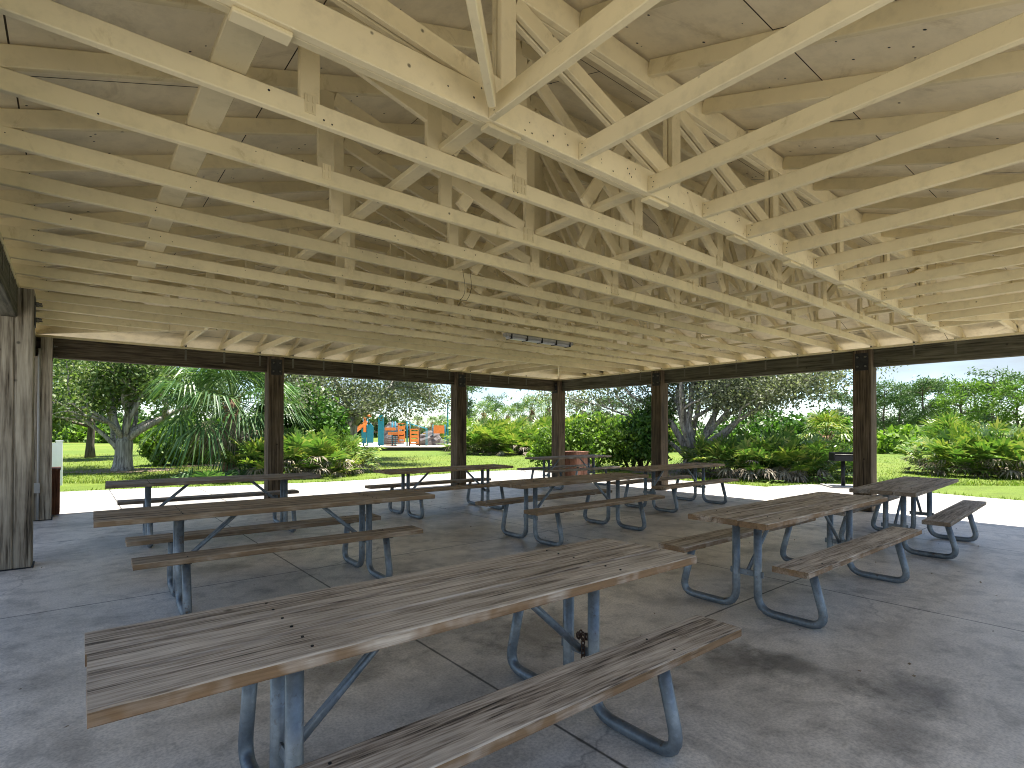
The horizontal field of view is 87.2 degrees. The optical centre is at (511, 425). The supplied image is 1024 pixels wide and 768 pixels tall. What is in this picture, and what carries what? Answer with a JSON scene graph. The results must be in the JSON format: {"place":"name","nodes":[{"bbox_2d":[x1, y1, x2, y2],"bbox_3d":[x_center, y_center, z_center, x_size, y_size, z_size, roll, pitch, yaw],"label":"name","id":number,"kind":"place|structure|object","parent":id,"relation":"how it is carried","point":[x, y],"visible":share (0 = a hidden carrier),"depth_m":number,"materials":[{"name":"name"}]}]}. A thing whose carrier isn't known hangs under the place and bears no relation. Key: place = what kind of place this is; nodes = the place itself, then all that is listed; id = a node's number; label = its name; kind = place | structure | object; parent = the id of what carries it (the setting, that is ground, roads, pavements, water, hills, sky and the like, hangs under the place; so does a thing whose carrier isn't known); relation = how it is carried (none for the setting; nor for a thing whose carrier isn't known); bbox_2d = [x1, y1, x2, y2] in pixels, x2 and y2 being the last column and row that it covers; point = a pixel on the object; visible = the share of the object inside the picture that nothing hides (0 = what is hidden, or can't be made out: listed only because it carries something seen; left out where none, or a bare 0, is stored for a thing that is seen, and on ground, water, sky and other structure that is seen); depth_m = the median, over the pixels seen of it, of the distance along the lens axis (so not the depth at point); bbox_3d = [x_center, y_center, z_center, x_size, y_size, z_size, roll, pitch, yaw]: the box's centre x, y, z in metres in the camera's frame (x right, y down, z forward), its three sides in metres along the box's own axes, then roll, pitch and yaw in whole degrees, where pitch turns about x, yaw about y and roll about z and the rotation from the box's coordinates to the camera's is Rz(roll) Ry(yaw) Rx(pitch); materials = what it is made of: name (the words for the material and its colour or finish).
{"place":"outdoors","nodes":[
{"label":"outdoors","id":0,"kind":"place"},
{"bbox_2d":[52,440,62,484],"bbox_3d":[-12.053,0.936,12.998,1.830,1.155,0.150,1,-1,-39],"label":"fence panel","id":1,"kind":"object","parent":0,"point":[57,453],"visible":0.27,"depth_m":13.47,"materials":[{"name":"white plastic"}]},
{"bbox_2d":[357,442,450,446],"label":"sand","id":2,"kind":"structure","parent":0,"point":[377,445],"depth_m":48.60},
{"bbox_2d":[357,414,426,445],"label":"play structure","id":3,"kind":"object","parent":2,"relation":"on","point":[370,431],"visible":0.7,"depth_m":46.82,"materials":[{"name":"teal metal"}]},
{"bbox_2d":[384,421,403,444],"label":"climbing rock","id":4,"kind":"object","parent":2,"relation":"on","point":[386,436],"visible":0.45,"depth_m":51.41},
{"bbox_2d":[361,447,450,450],"bbox_3d":[-8.575,1.582,36.937,8.849,0.262,1.302,0,0,7],"label":"timber edging","id":5,"kind":"object","parent":2,"relation":"on","point":[413,449],"visible":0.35,"depth_m":36.63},
{"bbox_2d":[415,431,443,445],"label":"climbing rock","id":6,"kind":"object","parent":2,"relation":"on","point":[428,438],"visible":0.72,"depth_m":49.26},
{"bbox_2d":[423,424,445,443],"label":"climbing board","id":7,"kind":"object","parent":2,"relation":"on","point":[438,428],"visible":0.7,"depth_m":49.46,"materials":[{"name":"orange plastic"}]},
{"bbox_2d":[0,482,1023,767],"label":"floor","id":8,"kind":"structure","parent":0,"point":[764,690],"depth_m":3.42,"materials":[{"name":"concrete"}]},
{"bbox_2d":[51,467,60,514],"bbox_3d":[-7.556,1.042,8.566,0.550,0.729,0.560,1,-1,-39],"label":"trash bin","id":9,"kind":"object","parent":8,"relation":"on","point":[55,505],"visible":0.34,"depth_m":8.50,"materials":[{"name":"brown metal"}]},
{"bbox_2d":[105,472,320,547],"bbox_3d":[-3.871,1.061,7.137,2.448,0.746,1.170,0,-1,-37],"label":"picnic table","id":10,"kind":"object","parent":8,"relation":"on","point":[282,492],"visible":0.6,"depth_m":7.06,"materials":[{"name":"wood"}]},
{"bbox_2d":[93,489,434,614],"bbox_3d":[-2.024,1.045,4.786,2.698,0.746,1.170,1,-1,-38],"label":"picnic table","id":11,"kind":"object","parent":8,"relation":"on","point":[177,561],"visible":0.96,"depth_m":4.51,"materials":[{"name":"wood"}]},
{"bbox_2d":[85,538,741,767],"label":"picnic table","id":12,"kind":"object","parent":8,"relation":"on","point":[282,643],"visible":1,"depth_m":1.83,"materials":[{"name":"wood"}]},
{"bbox_2d":[576,629,587,657],"bbox_3d":[0.359,1.137,2.631,0.099,0.268,0.050,0,0,16],"label":"chain","id":13,"kind":"object","parent":12,"relation":"hanging from","point":[579,634],"visible":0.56,"depth_m":2.62,"materials":[{"name":"metal"}]},
{"bbox_2d":[365,464,512,518],"bbox_3d":[-1.110,1.084,9.194,2.457,0.746,1.170,1,-1,-39],"label":"picnic table","id":14,"kind":"object","parent":8,"relation":"on","point":[428,470],"visible":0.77,"depth_m":8.96,"materials":[{"name":"wood"}]},
{"bbox_2d":[0,0,1023,571],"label":"pavilion","id":15,"kind":"structure","parent":8,"relation":"on","point":[658,196],"depth_m":4.02,"materials":[{"name":"brown wood"}]},
{"bbox_2d":[34,348,40,519],"bbox_3d":[-7.138,0.124,8.060,0.094,2.580,0.050,1,-1,-39],"label":"conduit","id":16,"kind":"object","parent":15,"relation":"attached to","point":[37,488],"visible":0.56,"depth_m":8.07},
{"bbox_2d":[503,333,572,347],"bbox_3d":[0.440,-1.343,8.487,1.400,0.086,0.125,1,-1,-39],"label":"strip light","id":17,"kind":"object","parent":15,"relation":"attached to","point":[533,339],"visible":1,"depth_m":8.40,"materials":[{"name":"black metal"}]},
{"bbox_2d":[20,489,1005,726],"bbox_3d":[0.623,1.455,9.879,14.462,0.017,13.229,1,-1,-39],"label":"leaf debris","id":18,"kind":"object","parent":8,"relation":"on","point":[909,663],"visible":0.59,"depth_m":4.23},
{"bbox_2d":[517,454,619,489],"bbox_3d":[1.438,1.125,13.358,2.458,0.746,1.170,1,-1,-40],"label":"picnic table","id":19,"kind":"object","parent":8,"relation":"on","point":[560,471],"visible":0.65,"depth_m":13.17,"materials":[{"name":"wood"}]},
{"bbox_2d":[475,472,664,546],"bbox_3d":[0.848,1.073,7.240,2.468,0.746,1.170,1,-1,-40],"label":"picnic table","id":20,"kind":"object","parent":8,"relation":"on","point":[536,511],"visible":1,"depth_m":7.00,"materials":[{"name":"wood"}]},
{"bbox_2d":[565,451,588,475],"bbox_3d":[1.798,1.112,15.517,0.620,0.749,0.610,0,-1,45],"label":"trash bin","id":21,"kind":"object","parent":8,"relation":"on","point":[577,461],"visible":0.44,"depth_m":15.28,"materials":[{"name":"brown metal"}]},
{"bbox_2d":[610,462,738,512],"bbox_3d":[3.026,1.100,9.921,2.457,0.746,1.170,1,-1,-40],"label":"picnic table","id":22,"kind":"object","parent":8,"relation":"on","point":[695,484],"visible":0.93,"depth_m":9.68,"materials":[{"name":"wood"}]},
{"bbox_2d":[658,492,921,628],"bbox_3d":[2.505,1.055,4.689,2.471,0.746,1.170,1,-1,-39],"label":"picnic table","id":23,"kind":"object","parent":8,"relation":"on","point":[756,520],"visible":0.99,"depth_m":4.27,"materials":[{"name":"wood"}]},
{"bbox_2d":[833,476,985,558],"bbox_3d":[4.884,1.077,6.610,2.452,0.746,1.170,1,-1,-42],"label":"picnic table","id":24,"kind":"object","parent":8,"relation":"on","point":[913,488],"visible":0.76,"depth_m":6.22,"materials":[{"name":"wood"}]},
{"bbox_2d":[51,470,1023,522],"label":"concrete walk","id":25,"kind":"structure","parent":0,"point":[79,502],"depth_m":11.85,"materials":[{"name":"concrete"}]},
{"bbox_2d":[820,452,852,487],"bbox_3d":[8.254,1.114,13.391,0.800,0.900,0.800,0,0,13],"label":"grill","id":26,"kind":"object","parent":25,"relation":"on","point":[842,457],"visible":0.79,"depth_m":13.35,"materials":[{"name":"black metal"}]},
{"bbox_2d":[52,432,1023,500],"bbox_3d":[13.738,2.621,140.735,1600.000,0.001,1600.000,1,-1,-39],"label":"lawn","id":27,"kind":"structure","parent":0,"point":[102,449],"depth_m":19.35,"materials":[{"name":"green plant"}]},
{"bbox_2d":[52,360,183,457],"bbox_3d":[-20.835,-1.737,26.623,9.680,6.788,9.773,1,-1,-39],"label":"oak tree","id":28,"kind":"object","parent":27,"relation":"on","point":[90,447],"visible":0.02,"depth_m":26.61,"materials":[{"name":"green plant"}]},
{"bbox_2d":[63,468,176,473],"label":"leaf litter","id":29,"kind":"object","parent":27,"relation":"on","point":[108,471],"visible":0.68,"depth_m":18.28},
{"bbox_2d":[52,359,252,470],"bbox_3d":[-13.528,-1.210,19.233,8.228,5.644,8.354,1,-1,-39],"label":"oak tree","id":30,"kind":"object","parent":27,"relation":"on","point":[109,384],"visible":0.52,"depth_m":17.87,"materials":[{"name":"green plant"}]},
{"bbox_2d":[52,415,257,442],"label":"thicket","id":31,"kind":"object","parent":27,"relation":"on","point":[75,435],"visible":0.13,"depth_m":56.65,"materials":[{"name":"green plant"}]},
{"bbox_2d":[136,422,219,465],"bbox_3d":[-13.318,0.746,21.701,3.111,1.764,2.623,1,-1,-39],"label":"shrub","id":32,"kind":"object","parent":27,"relation":"on","point":[146,452],"visible":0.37,"depth_m":20.69,"materials":[{"name":"green plant"}]},
{"bbox_2d":[162,462,221,466],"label":"leaf litter","id":33,"kind":"object","parent":27,"relation":"on","point":[190,464],"visible":0.34,"depth_m":21.00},
{"bbox_2d":[170,468,254,481],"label":"saw palmetto","id":34,"kind":"object","parent":27,"relation":"on","point":[208,473],"visible":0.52,"depth_m":14.55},
{"bbox_2d":[127,366,319,476],"bbox_3d":[-8.773,-0.110,16.866,5.616,5.528,5.234,1,-1,-39],"label":"cabbage palm","id":35,"kind":"object","parent":27,"relation":"on","point":[233,427],"visible":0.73,"depth_m":15.95,"materials":[{"name":"plant"}]},
{"bbox_2d":[64,405,398,437],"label":"woods","id":36,"kind":"object","parent":27,"relation":"on","point":[146,417],"visible":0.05,"depth_m":99.53,"materials":[{"name":"green plant"}]},
{"bbox_2d":[219,425,322,471],"bbox_3d":[-7.651,0.682,17.438,3.381,1.852,3.208,1,-1,-39],"label":"saw palmetto","id":37,"kind":"object","parent":27,"relation":"on","point":[291,429],"visible":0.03,"depth_m":17.29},
{"bbox_2d":[216,434,327,475],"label":"saw palmetto","id":38,"kind":"object","parent":27,"relation":"on","point":[250,446],"visible":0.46,"depth_m":15.45,"materials":[{"name":"plant"}]},
{"bbox_2d":[250,377,353,437],"bbox_3d":[-7.639,-0.109,19.518,3.624,3.355,3.296,1,-1,-39],"label":"bush","id":39,"kind":"object","parent":27,"relation":"on","point":[333,417],"visible":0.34,"depth_m":18.89,"materials":[{"name":"green plant"}]},
{"bbox_2d":[243,425,361,478],"bbox_3d":[-6.348,0.874,16.656,3.451,1.861,3.263,0,0,-17],"label":"saw palmetto","id":40,"kind":"object","parent":27,"relation":"on","point":[313,444],"visible":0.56,"depth_m":15.94,"materials":[{"name":"plant"}]},
{"bbox_2d":[301,419,355,467],"bbox_3d":[-6.659,0.654,19.407,2.124,1.848,2.249,1,-1,-39],"label":"bush","id":41,"kind":"object","parent":27,"relation":"on","point":[341,431],"visible":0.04,"depth_m":19.17,"materials":[{"name":"green plant"}]},
{"bbox_2d":[283,427,377,474],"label":"saw palmetto","id":42,"kind":"object","parent":27,"relation":"on","point":[332,450],"visible":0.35,"depth_m":16.69,"materials":[{"name":"plant"}]},
{"bbox_2d":[291,434,384,473],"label":"saw palmetto","id":43,"kind":"object","parent":27,"relation":"on","point":[362,464],"visible":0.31,"depth_m":17.92,"materials":[{"name":"plant"}]},
{"bbox_2d":[242,374,468,439],"bbox_3d":[-6.703,-2.344,23.857,12.073,8.020,10.330,1,-1,-39],"label":"oak tree","id":44,"kind":"object","parent":27,"relation":"on","point":[370,405],"visible":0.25,"depth_m":21.91,"materials":[{"name":"green plant"}]},
{"bbox_2d":[410,415,424,438],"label":"cabbage palm","id":45,"kind":"object","parent":27,"relation":"on","point":[416,427],"visible":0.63,"depth_m":63.82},
{"bbox_2d":[423,416,441,430],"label":"cabbage palm","id":46,"kind":"object","parent":27,"relation":"on","point":[435,418],"visible":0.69,"depth_m":61.85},
{"bbox_2d":[436,414,449,437],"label":"cabbage palm","id":47,"kind":"object","parent":27,"relation":"on","point":[442,417],"visible":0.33,"depth_m":65.81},
{"bbox_2d":[440,418,476,440],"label":"bush","id":48,"kind":"object","parent":27,"relation":"on","point":[445,423],"visible":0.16,"depth_m":56.52,"materials":[{"name":"green plant"}]},
{"bbox_2d":[446,385,486,419],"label":"pine tree","id":49,"kind":"object","parent":27,"relation":"on","point":[470,406],"visible":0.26,"depth_m":61.74,"materials":[{"name":"green plant"}]},
{"bbox_2d":[442,423,512,453],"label":"saw palmetto","id":50,"kind":"object","parent":27,"relation":"on","point":[475,436],"visible":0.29,"depth_m":30.66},
{"bbox_2d":[435,412,526,451],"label":"saw palmetto","id":51,"kind":"object","parent":27,"relation":"on","point":[481,421],"visible":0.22,"depth_m":35.77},
{"bbox_2d":[469,400,497,424],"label":"cabbage palm","id":52,"kind":"object","parent":27,"relation":"on","point":[483,406],"visible":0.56,"depth_m":46.78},
{"bbox_2d":[481,392,508,421],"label":"pine tree","id":53,"kind":"object","parent":27,"relation":"on","point":[497,405],"visible":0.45,"depth_m":71.73,"materials":[{"name":"green plant"}]},
{"bbox_2d":[466,421,530,454],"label":"saw palmetto","id":54,"kind":"object","parent":27,"relation":"on","point":[479,426],"visible":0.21,"depth_m":31.21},
{"bbox_2d":[467,423,529,454],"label":"saw palmetto","id":55,"kind":"object","parent":27,"relation":"on","point":[511,445],"visible":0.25,"depth_m":30.96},
{"bbox_2d":[494,404,519,423],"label":"cabbage palm","id":56,"kind":"object","parent":27,"relation":"on","point":[503,409],"visible":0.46,"depth_m":45.87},
{"bbox_2d":[479,424,538,455],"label":"saw palmetto","id":57,"kind":"object","parent":27,"relation":"on","point":[506,437],"visible":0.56,"depth_m":29.95,"materials":[{"name":"plant"}]},
{"bbox_2d":[490,425,535,451],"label":"saw palmetto","id":58,"kind":"object","parent":27,"relation":"on","point":[527,431],"visible":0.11,"depth_m":31.59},
{"bbox_2d":[509,401,531,420],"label":"pine tree","id":59,"kind":"object","parent":27,"relation":"on","point":[517,404],"visible":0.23,"depth_m":79.43,"materials":[{"name":"green plant"}]},
{"bbox_2d":[512,429,536,453],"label":"saw palmetto","id":60,"kind":"object","parent":27,"relation":"on","point":[524,435],"visible":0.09,"depth_m":30.95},
{"bbox_2d":[513,392,548,424],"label":"cabbage palm","id":61,"kind":"object","parent":27,"relation":"on","point":[532,415],"visible":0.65,"depth_m":45.75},
{"bbox_2d":[535,394,551,418],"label":"cabbage palm","id":62,"kind":"object","parent":27,"relation":"on","point":[549,410],"visible":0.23,"depth_m":48.79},
{"bbox_2d":[507,415,590,428],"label":"saw palmetto","id":63,"kind":"object","parent":27,"relation":"on","point":[541,421],"visible":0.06,"depth_m":34.79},
{"bbox_2d":[536,414,602,449],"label":"saw palmetto","id":64,"kind":"object","parent":27,"relation":"on","point":[566,418],"visible":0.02,"depth_m":37.24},
{"bbox_2d":[566,398,587,415],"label":"pine tree","id":65,"kind":"object","parent":27,"relation":"on","point":[569,410],"visible":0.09,"depth_m":76.11,"materials":[{"name":"green plant"}]},
{"bbox_2d":[526,414,650,469],"bbox_3d":[2.898,0.589,19.631,4.952,2.065,3.314,0,-1,29],"label":"bush","id":66,"kind":"object","parent":27,"relation":"on","point":[585,436],"visible":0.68,"depth_m":18.81,"materials":[{"name":"green plant"}]},
{"bbox_2d":[584,405,604,416],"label":"pine tree","id":67,"kind":"object","parent":27,"relation":"on","point":[597,409],"visible":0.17,"depth_m":69.94,"materials":[{"name":"green plant"}]},
{"bbox_2d":[570,408,631,420],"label":"bush","id":68,"kind":"object","parent":27,"relation":"on","point":[594,414],"visible":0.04,"depth_m":41.99,"materials":[{"name":"green plant"}]},
{"bbox_2d":[596,394,628,417],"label":"pine tree","id":69,"kind":"object","parent":27,"relation":"on","point":[604,398],"visible":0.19,"depth_m":65.67,"materials":[{"name":"green plant"}]},
{"bbox_2d":[609,414,627,427],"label":"saw palmetto","id":70,"kind":"object","parent":27,"relation":"on","point":[620,422],"depth_m":34.63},
{"bbox_2d":[620,395,645,413],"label":"pine tree","id":71,"kind":"object","parent":27,"relation":"on","point":[631,404],"visible":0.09,"depth_m":73.49,"materials":[{"name":"green plant"}]},
{"bbox_2d":[609,417,680,451],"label":"saw palmetto","id":72,"kind":"object","parent":27,"relation":"on","point":[668,433],"visible":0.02,"depth_m":35.61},
{"bbox_2d":[616,392,679,465],"bbox_3d":[4.792,0.165,19.459,2.466,2.872,2.516,1,-1,-39],"label":"bush","id":73,"kind":"object","parent":27,"relation":"on","point":[642,422],"visible":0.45,"depth_m":18.92,"materials":[{"name":"green plant"}]},
{"bbox_2d":[617,410,696,449],"bbox_3d":[10.402,0.256,40.002,6.930,3.242,4.708,0,0,3],"label":"bush","id":74,"kind":"object","parent":27,"relation":"on","point":[624,418],"visible":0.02,"depth_m":39.31,"materials":[{"name":"green plant"}]},
{"bbox_2d":[668,421,682,447],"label":"saw palmetto","id":75,"kind":"object","parent":27,"relation":"on","point":[672,433],"visible":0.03,"depth_m":36.17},
{"bbox_2d":[632,468,750,477],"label":"leaf litter","id":76,"kind":"object","parent":27,"relation":"on","point":[686,473],"visible":0.17,"depth_m":17.98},
{"bbox_2d":[396,419,1023,440],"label":"woods","id":77,"kind":"object","parent":27,"relation":"on","point":[700,427],"visible":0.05,"depth_m":85.46,"materials":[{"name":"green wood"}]},
{"bbox_2d":[507,365,914,471],"bbox_3d":[6.317,-2.292,18.628,12.422,7.890,8.822,0,-1,35],"label":"oak tree","id":78,"kind":"object","parent":27,"relation":"on","point":[738,396],"visible":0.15,"depth_m":17.53,"materials":[{"name":"green plant"}]},
{"bbox_2d":[673,429,776,478],"bbox_3d":[6.656,0.974,17.196,3.353,1.825,3.222,0,0,-11],"label":"saw palmetto","id":79,"kind":"object","parent":27,"relation":"on","point":[699,449],"visible":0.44,"depth_m":16.71,"materials":[{"name":"plant"}]},
{"bbox_2d":[688,431,828,482],"bbox_3d":[7.303,0.975,16.101,3.567,1.733,3.828,1,-1,-39],"label":"saw palmetto","id":80,"kind":"object","parent":27,"relation":"on","point":[758,448],"visible":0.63,"depth_m":15.52,"materials":[{"name":"plant"}]},
{"bbox_2d":[725,432,840,482],"bbox_3d":[8.107,1.052,16.254,3.423,1.761,3.685,1,-1,-39],"label":"saw palmetto","id":81,"kind":"object","parent":27,"relation":"on","point":[788,447],"visible":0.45,"depth_m":15.16,"materials":[{"name":"plant"}]},
{"bbox_2d":[717,406,852,460],"bbox_3d":[11.102,0.254,21.648,5.673,2.896,4.005,0,0,-6],"label":"bush","id":82,"kind":"object","parent":27,"relation":"on","point":[777,423],"visible":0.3,"depth_m":20.79,"materials":[{"name":"green plant"}]},
{"bbox_2d":[734,423,843,472],"bbox_3d":[9.193,0.866,17.991,3.734,2.029,3.949,1,-1,-39],"label":"saw palmetto","id":83,"kind":"object","parent":27,"relation":"on","point":[788,433],"visible":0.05,"depth_m":18.23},
{"bbox_2d":[673,423,951,454],"bbox_3d":[24.147,0.854,35.406,27.146,2.301,6.400,0,-1,26],"label":"hedge","id":84,"kind":"object","parent":27,"relation":"on","point":[889,441],"visible":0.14,"depth_m":33.41,"materials":[{"name":"green plant"}]},
{"bbox_2d":[756,434,877,481],"bbox_3d":[8.977,1.048,15.937,3.530,1.725,3.451,1,-1,-39],"label":"saw palmetto","id":85,"kind":"object","parent":27,"relation":"on","point":[826,451],"visible":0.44,"depth_m":15.12,"materials":[{"name":"plant"}]},
{"bbox_2d":[796,408,852,471],"bbox_3d":[11.021,0.496,18.979,2.371,2.390,2.828,1,-1,-39],"label":"cabbage palm","id":86,"kind":"object","parent":27,"relation":"on","point":[833,420],"visible":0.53,"depth_m":18.70,"materials":[{"name":"plant"}]},
{"bbox_2d":[821,391,852,419],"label":"pine tree","id":87,"kind":"object","parent":27,"relation":"on","point":[844,403],"visible":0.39,"depth_m":65.56,"materials":[{"name":"green plant"}]},
{"bbox_2d":[846,381,885,427],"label":"pine tree","id":88,"kind":"object","parent":27,"relation":"on","point":[877,400],"visible":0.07,"depth_m":63.81,"materials":[{"name":"green plant"}]},
{"bbox_2d":[876,377,912,434],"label":"pine tree","id":89,"kind":"object","parent":27,"relation":"on","point":[887,401],"visible":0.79,"depth_m":57.45,"materials":[{"name":"green plant"}]},
{"bbox_2d":[879,381,924,442],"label":"pine tree","id":90,"kind":"object","parent":27,"relation":"on","point":[897,418],"visible":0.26,"depth_m":61.69,"materials":[{"name":"green plant"}]},
{"bbox_2d":[898,391,929,426],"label":"pine tree","id":91,"kind":"object","parent":27,"relation":"on","point":[908,407],"visible":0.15,"depth_m":65.24,"materials":[{"name":"green plant"}]},
{"bbox_2d":[896,373,954,425],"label":"pine tree","id":92,"kind":"object","parent":27,"relation":"on","point":[923,413],"visible":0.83,"depth_m":55.83,"materials":[{"name":"green plant"}]},
{"bbox_2d":[911,377,967,420],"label":"pine tree","id":93,"kind":"object","parent":27,"relation":"on","point":[942,390],"visible":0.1,"depth_m":59.77,"materials":[{"name":"green plant"}]},
{"bbox_2d":[908,408,985,466],"bbox_3d":[16.372,0.686,19.963,2.693,2.855,2.909,1,-1,-39],"label":"cabbage palm","id":94,"kind":"object","parent":27,"relation":"on","point":[935,426],"visible":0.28,"depth_m":19.77,"materials":[{"name":"plant"}]},
{"bbox_2d":[894,424,1017,477],"bbox_3d":[14.591,0.929,17.604,3.384,1.962,3.291,0,0,2],"label":"saw palmetto","id":95,"kind":"object","parent":27,"relation":"on","point":[938,449],"visible":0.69,"depth_m":17.09,"materials":[{"name":"plant"}]},
{"bbox_2d":[928,376,996,425],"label":"pine tree","id":96,"kind":"object","parent":27,"relation":"on","point":[944,401],"visible":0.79,"depth_m":49.65,"materials":[{"name":"green plant"}]},
{"bbox_2d":[905,422,1023,476],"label":"saw palmetto","id":97,"kind":"object","parent":27,"relation":"on","point":[958,434],"visible":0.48,"depth_m":16.92,"materials":[{"name":"plant"}]},
{"bbox_2d":[913,416,1023,467],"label":"saw palmetto","id":98,"kind":"object","parent":27,"relation":"on","point":[990,426],"visible":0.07,"depth_m":18.93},
{"bbox_2d":[952,379,999,424],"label":"pine tree","id":99,"kind":"object","parent":27,"relation":"on","point":[968,395],"visible":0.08,"depth_m":64.00,"materials":[{"name":"plant"}]},
{"bbox_2d":[940,425,1023,479],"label":"saw palmetto","id":100,"kind":"object","parent":27,"relation":"on","point":[988,435],"visible":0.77,"depth_m":16.13,"materials":[{"name":"plant"}]},
{"bbox_2d":[966,366,1023,431],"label":"pine tree","id":101,"kind":"object","parent":27,"relation":"on","point":[989,416],"visible":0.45,"depth_m":59.59,"materials":[{"name":"green plant"}]},
{"bbox_2d":[982,427,1023,474],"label":"saw palmetto","id":102,"kind":"object","parent":27,"relation":"on","point":[1010,467],"visible":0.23,"depth_m":16.55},
{"bbox_2d":[986,377,1023,428],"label":"pine tree","id":103,"kind":"object","parent":27,"relation":"on","point":[1011,387],"visible":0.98,"depth_m":47.96,"materials":[{"name":"green plant"}]},
{"bbox_2d":[1005,372,1023,416],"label":"pine tree","id":104,"kind":"object","parent":27,"relation":"on","point":[1018,388],"visible":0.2,"depth_m":60.41,"materials":[{"name":"plant"}]},
{"bbox_2d":[53,356,1023,430],"label":"sky","id":105,"kind":"structure","parent":0,"point":[959,368],"materials":[{"name":"white"}]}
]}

